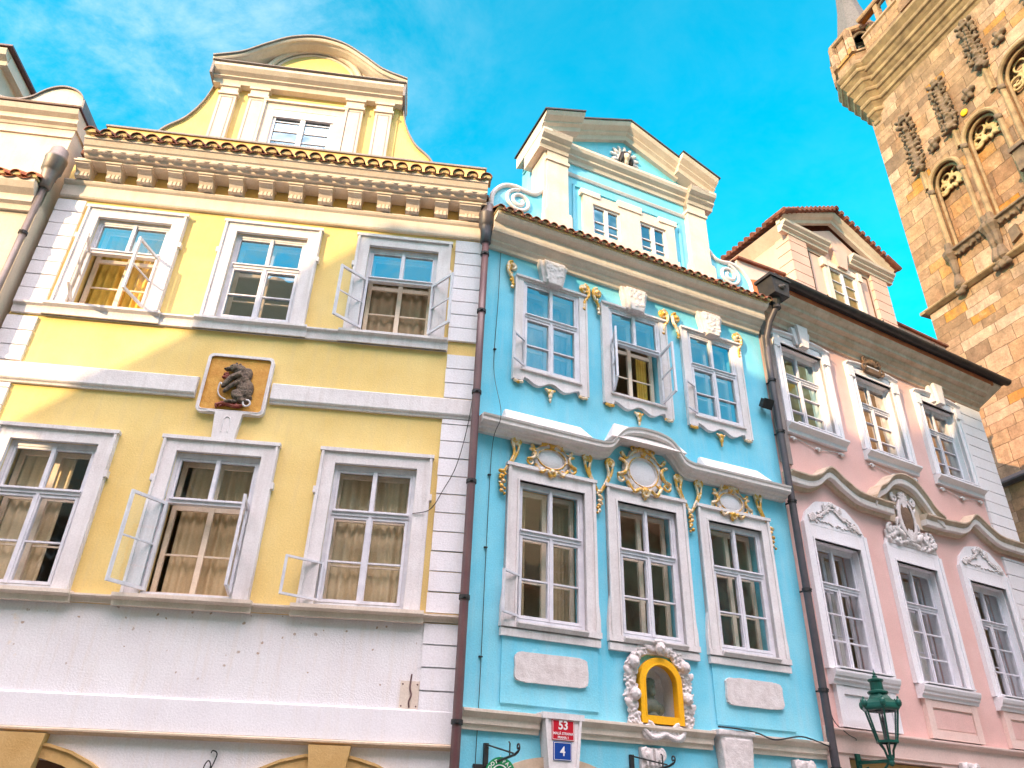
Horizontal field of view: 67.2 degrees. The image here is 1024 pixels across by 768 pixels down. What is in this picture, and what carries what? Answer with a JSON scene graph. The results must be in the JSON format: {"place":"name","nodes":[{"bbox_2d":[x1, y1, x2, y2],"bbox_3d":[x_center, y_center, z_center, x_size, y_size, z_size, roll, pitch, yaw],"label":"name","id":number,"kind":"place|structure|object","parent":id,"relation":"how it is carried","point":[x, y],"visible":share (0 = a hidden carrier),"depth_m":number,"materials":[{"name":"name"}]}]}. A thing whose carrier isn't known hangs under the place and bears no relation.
{"place":"outdoors","nodes":[
{"label":"outdoors","id":0,"kind":"place"},
{"bbox_2d":[0,0,936,338],"label":"sky","id":1,"kind":"structure","parent":0,"point":[746,88],"materials":[{"name":"blue"}]},
{"bbox_2d":[828,0,1023,542],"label":"stone tower","id":2,"kind":"structure","parent":0,"point":[931,92],"depth_m":26.82,"materials":[{"name":"stone"}]},
{"label":"ground","id":3,"kind":"structure","parent":0,"visible":0},
{"bbox_2d":[0,43,97,328],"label":"cream house","id":4,"kind":"structure","parent":3,"relation":"on","point":[35,127],"depth_m":14.38,"materials":[{"name":"beige paint"}]},
{"bbox_2d":[0,145,68,290],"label":"drainpipe","id":5,"kind":"object","parent":4,"relation":"attached to","point":[54,164],"visible":1,"depth_m":13.54,"materials":[{"name":"metal"}]},
{"bbox_2d":[0,34,492,767],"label":"yellow house","id":6,"kind":"structure","parent":3,"relation":"on","point":[290,202],"depth_m":12.13,"materials":[{"name":"paint"}]},
{"bbox_2d":[0,456,77,580],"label":"curtain","id":7,"kind":"object","parent":6,"relation":"hanging from","point":[16,511],"visible":0.6,"depth_m":11.41,"materials":[{"name":"beige fabric"}]},
{"bbox_2d":[36,760,64,767],"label":"shop door","id":8,"kind":"structure","parent":6,"relation":"in","point":[41,763],"depth_m":9.95,"materials":[{"name":"brown wood"}]},
{"bbox_2d":[0,420,121,589],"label":"window","id":9,"kind":"structure","parent":6,"relation":"in","point":[85,500],"depth_m":11.34,"materials":[{"name":"white paint"}]},
{"bbox_2d":[50,203,190,309],"bbox_3d":[-6.769,-2.254,13.340,1.800,2.153,0.883,5,-31,-5],"label":"window","id":10,"kind":"structure","parent":6,"relation":"in","point":[162,269],"depth_m":13.53,"materials":[{"name":"white paint"}]},
{"bbox_2d":[85,236,162,308],"bbox_3d":[-6.850,-1.896,13.743,1.200,1.780,0.102,5,-31,-5],"label":"curtain","id":11,"kind":"object","parent":6,"relation":"hanging from","point":[108,276],"visible":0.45,"depth_m":13.71,"materials":[{"name":"yellow fabric"}]},
{"bbox_2d":[104,433,281,599],"bbox_3d":[-4.542,1.870,11.248,1.868,2.453,0.899,5,-31,-5],"label":"window","id":12,"kind":"structure","parent":6,"relation":"in","point":[254,509],"depth_m":11.44,"materials":[{"name":"white paint"}]},
{"bbox_2d":[161,468,252,595],"bbox_3d":[-4.537,2.236,11.638,1.000,2.100,0.058,5,-31,-5],"label":"curtain","id":13,"kind":"object","parent":6,"relation":"hanging from","point":[235,485],"visible":0.56,"depth_m":11.57,"materials":[{"name":"beige fabric"}]},
{"bbox_2d":[203,750,217,767],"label":"bracket","id":14,"kind":"object","parent":6,"relation":"attached to","point":[209,760],"visible":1,"depth_m":9.75,"materials":[{"name":"metal"}]},
{"bbox_2d":[195,353,274,438],"bbox_3d":[-4.459,0.193,12.305,1.060,1.540,0.209,5,-31,-5],"label":"house sign","id":15,"kind":"object","parent":6,"relation":"attached to","point":[234,390],"visible":1,"depth_m":12.35,"materials":[{"name":"stone"}]},
{"bbox_2d":[199,218,323,323],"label":"window","id":16,"kind":"structure","parent":6,"relation":"in","point":[299,300],"depth_m":13.75,"materials":[{"name":"white paint"}]},
{"bbox_2d":[278,446,434,609],"bbox_3d":[-2.251,2.142,11.581,1.992,2.453,0.632,5,-31,-5],"label":"window","id":17,"kind":"structure","parent":6,"relation":"in","point":[411,565],"depth_m":11.65,"materials":[{"name":"white paint"}]},
{"bbox_2d":[326,479,407,602],"bbox_3d":[-2.178,2.448,11.866,1.160,2.100,0.059,5,-31,-5],"label":"curtain","id":18,"kind":"object","parent":6,"relation":"hanging from","point":[385,548],"visible":0.56,"depth_m":11.83,"materials":[{"name":"beige fabric"}]},
{"bbox_2d":[332,232,453,336],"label":"window","id":19,"kind":"structure","parent":6,"relation":"in","point":[435,322],"depth_m":14.00,"materials":[{"name":"white paint"}]},
{"bbox_2d":[366,285,428,334],"bbox_3d":[-2.083,-1.247,14.014,1.180,1.250,0.046,5,-31,-5],"label":"curtain","id":20,"kind":"object","parent":6,"relation":"hanging from","point":[384,303],"visible":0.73,"depth_m":14.05,"materials":[{"name":"beige fabric"}]},
{"bbox_2d":[398,674,419,709],"bbox_3d":[-1.396,4.192,10.496,0.260,0.451,0.045,5,-31,-5],"label":"cover plate","id":21,"kind":"object","parent":6,"relation":"attached to","point":[409,695],"visible":1,"depth_m":10.47,"materials":[{"name":"beige metal"}]},
{"bbox_2d":[412,395,472,513],"bbox_3d":[-1.062,0.793,12.437,0.831,2.807,0.040,3,-31,-2],"label":"cable","id":22,"kind":"object","parent":6,"relation":"attached to","point":[455,467],"visible":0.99,"depth_m":12.15,"materials":[{"name":"metal"}]},
{"bbox_2d":[459,107,828,767],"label":"blue house","id":23,"kind":"structure","parent":3,"relation":"on","point":[599,237],"depth_m":13.66,"materials":[{"name":"paint"}]},
{"bbox_2d":[449,202,494,767],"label":"drainpipe","id":24,"kind":"object","parent":23,"relation":"attached to","point":[486,218],"visible":0.99,"depth_m":11.77,"materials":[{"name":"metal"}]},
{"bbox_2d":[475,253,500,765],"bbox_3d":[-0.296,1.295,12.266,0.060,9.000,0.365,15,-33,-20],"label":"cable","id":25,"kind":"object","parent":23,"relation":"attached to","point":[486,547],"visible":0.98,"depth_m":11.88,"materials":[{"name":"metal"}]},
{"bbox_2d":[473,741,520,767],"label":"sign bracket","id":26,"kind":"object","parent":23,"relation":"attached to","point":[486,746],"visible":0.96,"depth_m":10.21,"materials":[{"name":"metal"}]},
{"bbox_2d":[486,756,513,767],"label":"shop sign","id":27,"kind":"object","parent":26,"relation":"hanging from","point":[494,763],"visible":1,"depth_m":9.93,"materials":[{"name":"green plastic"}]},
{"bbox_2d":[521,498,525,614],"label":"curtain","id":28,"kind":"object","parent":23,"relation":"hanging from","point":[523,543],"visible":0.09,"depth_m":12.40,"materials":[{"name":"beige fabric"}]},
{"bbox_2d":[526,301,565,375],"bbox_3d":[0.554,-0.754,14.652,1.100,1.800,0.058,15,-33,-20],"label":"curtain","id":29,"kind":"object","parent":23,"relation":"hanging from","point":[534,337],"visible":0.34,"depth_m":14.71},
{"bbox_2d":[511,273,589,397],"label":"window","id":30,"kind":"structure","parent":23,"relation":"in","point":[579,384],"depth_m":14.27,"materials":[{"name":"white paint"}]},
{"bbox_2d":[498,461,602,648],"bbox_3d":[0.575,2.671,12.193,1.774,2.745,0.552,15,-33,-20],"label":"window","id":31,"kind":"structure","parent":23,"relation":"in","point":[520,477],"depth_m":12.18,"materials":[{"name":"white paint"}]},
{"bbox_2d":[552,506,568,621],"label":"curtain","id":32,"kind":"object","parent":23,"relation":"hanging from","point":[560,567],"visible":0.62,"depth_m":12.67,"materials":[{"name":"beige fabric"}]},
{"bbox_2d":[553,741,571,760],"bbox_3d":[0.697,5.066,10.620,0.285,0.235,0.016,15,-33,-20],"label":"house number plate","id":33,"kind":"object","parent":23,"relation":"attached to","point":[562,751],"visible":1,"depth_m":10.62,"materials":[{"name":"blue metal"}]},
{"bbox_2d":[552,719,573,741],"bbox_3d":[0.714,4.836,10.761,0.350,0.270,0.016,15,-33,-20],"label":"house number plate","id":34,"kind":"object","parent":23,"relation":"attached to","point":[562,730],"visible":1,"depth_m":10.75,"materials":[{"name":"red metal"}]},
{"bbox_2d":[599,300,677,420],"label":"window","id":35,"kind":"structure","parent":23,"relation":"in","point":[652,409],"depth_m":14.92,"materials":[{"name":"white paint"}]},
{"bbox_2d":[635,359,647,400],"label":"curtain","id":36,"kind":"object","parent":23,"relation":"hanging from","point":[642,392],"visible":0.61,"depth_m":15.27,"materials":[{"name":"yellow fabric"}]},
{"bbox_2d":[629,754,675,767],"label":"sign bracket","id":37,"kind":"object","parent":23,"relation":"attached to","point":[631,761],"visible":1,"depth_m":10.74,"materials":[{"name":"metal"}]},
{"bbox_2d":[604,482,700,661],"bbox_3d":[2.247,3.139,12.894,1.710,2.745,0.430,15,-33,-20],"label":"window","id":38,"kind":"structure","parent":23,"relation":"in","point":[617,497],"depth_m":12.85,"materials":[{"name":"white paint"}]},
{"bbox_2d":[646,678,663,715],"bbox_3d":[2.152,4.876,11.968,0.456,0.589,0.238,15,-33,-20],"label":"bust","id":39,"kind":"object","parent":23,"relation":"in","point":[655,707],"visible":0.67,"depth_m":11.89,"materials":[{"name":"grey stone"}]},
{"bbox_2d":[678,325,753,440],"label":"window","id":40,"kind":"structure","parent":23,"relation":"in","point":[709,423],"depth_m":15.57,"materials":[{"name":"white paint"}]},
{"bbox_2d":[695,502,792,673],"bbox_3d":[3.962,3.585,13.553,1.710,2.745,0.430,15,-33,-20],"label":"window","id":41,"kind":"structure","parent":23,"relation":"in","point":[777,657],"depth_m":13.48,"materials":[{"name":"white paint"}]},
{"bbox_2d":[759,398,774,409],"bbox_3d":[5.193,0.413,15.760,0.250,0.237,0.262,15,-33,-20],"label":"floodlight","id":42,"kind":"object","parent":23,"relation":"attached to","point":[766,403],"visible":1,"depth_m":15.69,"materials":[{"name":"metal"}]},
{"bbox_2d":[718,726,830,746],"bbox_3d":[4.175,5.578,12.170,2.224,0.164,0.054,15,-33,-21],"label":"cable","id":43,"kind":"object","parent":23,"relation":"attached to","point":[772,738],"visible":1,"depth_m":12.15,"materials":[{"name":"rubber"}]},
{"bbox_2d":[695,205,1023,767],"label":"pink house","id":44,"kind":"structure","parent":3,"relation":"on","point":[896,481],"depth_m":16.84,"materials":[{"name":"paint"}]},
{"bbox_2d":[754,271,841,767],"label":"drainpipe","id":45,"kind":"object","parent":44,"relation":"attached to","point":[774,286],"visible":1,"depth_m":14.67,"materials":[{"name":"metal"}]},
{"bbox_2d":[771,328,849,452],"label":"window","id":46,"kind":"structure","parent":44,"relation":"in","point":[823,434],"depth_m":17.00,"materials":[{"name":"white paint"}]},
{"bbox_2d":[824,561,847,666],"bbox_3d":[6.297,4.529,15.040,0.400,2.180,0.046,17,-34,-25],"label":"curtain","id":47,"kind":"object","parent":44,"relation":"hanging from","point":[835,611],"visible":0.31,"depth_m":15.03,"materials":[{"name":"white fabric"}]},
{"bbox_2d":[800,501,900,693],"bbox_3d":[6.258,3.968,14.721,1.780,3.540,0.620,17,-34,-25],"label":"window","id":48,"kind":"structure","parent":44,"relation":"in","point":[846,542],"depth_m":14.69,"materials":[{"name":"white paint"}]},
{"bbox_2d":[854,670,901,767],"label":"street lamp","id":49,"kind":"object","parent":44,"relation":"attached to","point":[880,702],"visible":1,"depth_m":12.71,"materials":[{"name":"green metal"}]},
{"bbox_2d":[842,360,922,476],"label":"window","id":50,"kind":"structure","parent":44,"relation":"in","point":[896,460],"depth_m":17.99,"materials":[{"name":"white paint"}]},
{"bbox_2d":[903,582,930,680],"bbox_3d":[8.362,5.180,16.028,0.400,2.180,0.048,17,-34,-25],"label":"curtain","id":51,"kind":"object","parent":44,"relation":"hanging from","point":[918,636],"visible":0.34,"depth_m":16.05,"materials":[{"name":"white fabric"}]},
{"bbox_2d":[883,525,981,706],"bbox_3d":[8.323,4.619,15.709,1.780,3.540,0.620,17,-34,-25],"label":"window","id":52,"kind":"structure","parent":44,"relation":"in","point":[953,691],"depth_m":15.63,"materials":[{"name":"white paint"}]},
{"bbox_2d":[910,388,987,499],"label":"window","id":53,"kind":"structure","parent":44,"relation":"in","point":[961,482],"depth_m":19.00,"materials":[{"name":"white paint"}]},
{"bbox_2d":[976,600,1001,692],"bbox_3d":[10.462,5.841,17.032,0.400,2.180,0.049,17,-34,-25],"label":"curtain","id":54,"kind":"object","parent":44,"relation":"hanging from","point":[990,650],"visible":0.08,"depth_m":17.06,"materials":[{"name":"white fabric"}]},
{"bbox_2d":[956,546,1023,713],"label":"window","id":55,"kind":"structure","parent":44,"relation":"in","point":[987,580],"depth_m":16.80,"materials":[{"name":"white paint"}]}
]}

